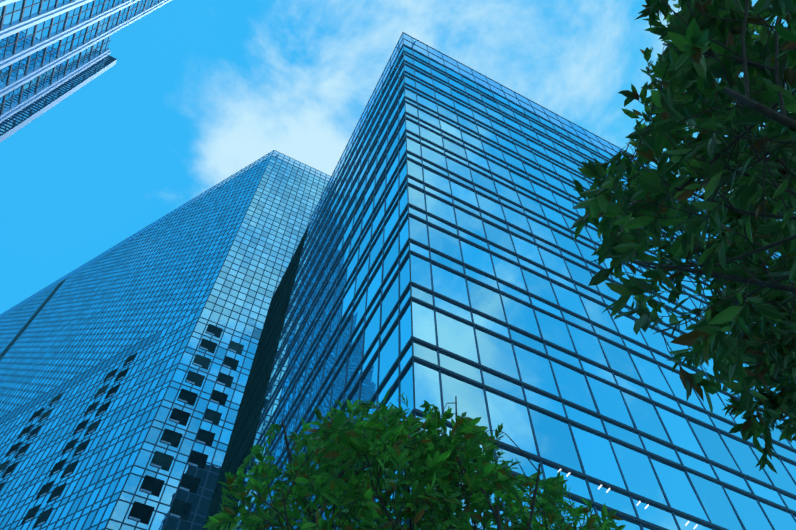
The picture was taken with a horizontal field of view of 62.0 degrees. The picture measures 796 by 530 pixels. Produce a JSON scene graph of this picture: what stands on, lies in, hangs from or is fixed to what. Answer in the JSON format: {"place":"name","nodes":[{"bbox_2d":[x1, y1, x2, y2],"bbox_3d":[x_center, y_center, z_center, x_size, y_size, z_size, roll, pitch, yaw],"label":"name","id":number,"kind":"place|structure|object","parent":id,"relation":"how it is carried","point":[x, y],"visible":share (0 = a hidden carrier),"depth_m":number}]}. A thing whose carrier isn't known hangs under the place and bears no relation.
{"place":"outdoors","nodes":[
{"label":"outdoors","id":0,"kind":"place"},
{"bbox_2d":[0,0,161,136],"bbox_3d":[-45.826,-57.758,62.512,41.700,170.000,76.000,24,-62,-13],"label":"window glass","id":1,"kind":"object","parent":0,"point":[12,38],"depth_m":81.96},
{"bbox_2d":[0,60,116,141],"bbox_3d":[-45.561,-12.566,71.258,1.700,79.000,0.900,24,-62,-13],"label":"building fin","id":2,"kind":"object","parent":1,"relation":"attached to","point":[41,112],"visible":0.4,"depth_m":86.00},
{"bbox_2d":[0,0,159,134],"bbox_3d":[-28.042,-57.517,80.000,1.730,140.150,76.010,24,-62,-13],"label":"window frames","id":3,"kind":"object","parent":1,"relation":"attached to","point":[33,39],"visible":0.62,"depth_m":83.39},
{"bbox_2d":[0,0,171,122],"bbox_3d":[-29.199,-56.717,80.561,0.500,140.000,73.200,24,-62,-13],"label":"facade fins","id":4,"kind":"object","parent":1,"relation":"attached to","point":[12,29],"visible":0.96,"depth_m":82.50},
{"bbox_2d":[0,324,243,529],"bbox_3d":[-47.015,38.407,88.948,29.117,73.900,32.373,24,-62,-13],"label":"window openings","id":5,"kind":"object","parent":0,"point":[143,513],"visible":1,"depth_m":97.97},
{"bbox_2d":[0,156,327,529],"bbox_3d":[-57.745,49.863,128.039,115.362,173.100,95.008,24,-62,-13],"label":"tower glass","id":6,"kind":"object","parent":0,"point":[121,508],"visible":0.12,"depth_m":122.13},
{"bbox_2d":[0,150,329,529],"bbox_3d":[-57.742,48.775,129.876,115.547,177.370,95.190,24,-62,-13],"label":"window frames","id":7,"kind":"structure","parent":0,"point":[117,427],"depth_m":129.36},
{"bbox_2d":[0,151,329,317],"bbox_3d":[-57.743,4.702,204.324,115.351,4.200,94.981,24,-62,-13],"label":"roof parapet","id":8,"kind":"structure","parent":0,"point":[105,253],"depth_m":193.60},
{"bbox_2d":[203,225,308,529],"bbox_3d":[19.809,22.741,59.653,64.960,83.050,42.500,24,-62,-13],"label":"building wall","id":9,"kind":"structure","parent":0,"point":[242,439],"depth_m":70.80},
{"bbox_2d":[0,0,794,313],"label":"sky","id":10,"kind":"structure","parent":0,"point":[196,92]},
{"bbox_2d":[202,387,625,529],"bbox_3d":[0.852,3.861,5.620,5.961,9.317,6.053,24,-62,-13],"label":"tree","id":11,"kind":"object","parent":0,"point":[327,484],"depth_m":5.71},
{"bbox_2d":[306,33,703,235],"bbox_3d":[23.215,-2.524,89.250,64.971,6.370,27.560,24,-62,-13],"label":"glass parapet","id":12,"kind":"object","parent":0,"point":[493,83],"visible":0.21,"depth_m":79.46},
{"bbox_2d":[236,32,795,529],"bbox_3d":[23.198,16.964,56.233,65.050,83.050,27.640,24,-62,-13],"label":"window frames","id":13,"kind":"structure","parent":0,"point":[522,384],"depth_m":40.52},
{"bbox_2d":[237,46,795,529],"bbox_3d":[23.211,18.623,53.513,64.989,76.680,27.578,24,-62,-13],"label":"building glass","id":14,"kind":"object","parent":13,"relation":"in","point":[555,442],"visible":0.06,"depth_m":34.83},
{"bbox_2d":[558,469,697,528],"bbox_3d":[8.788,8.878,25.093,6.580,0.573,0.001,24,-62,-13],"label":"light reflections","id":15,"kind":"object","parent":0,"point":[567,475],"visible":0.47,"depth_m":25.04},
{"bbox_2d":[569,0,795,472],"bbox_3d":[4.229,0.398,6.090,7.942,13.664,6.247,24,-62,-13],"label":"tree","id":16,"kind":"object","parent":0,"point":[694,66],"depth_m":4.93}
]}

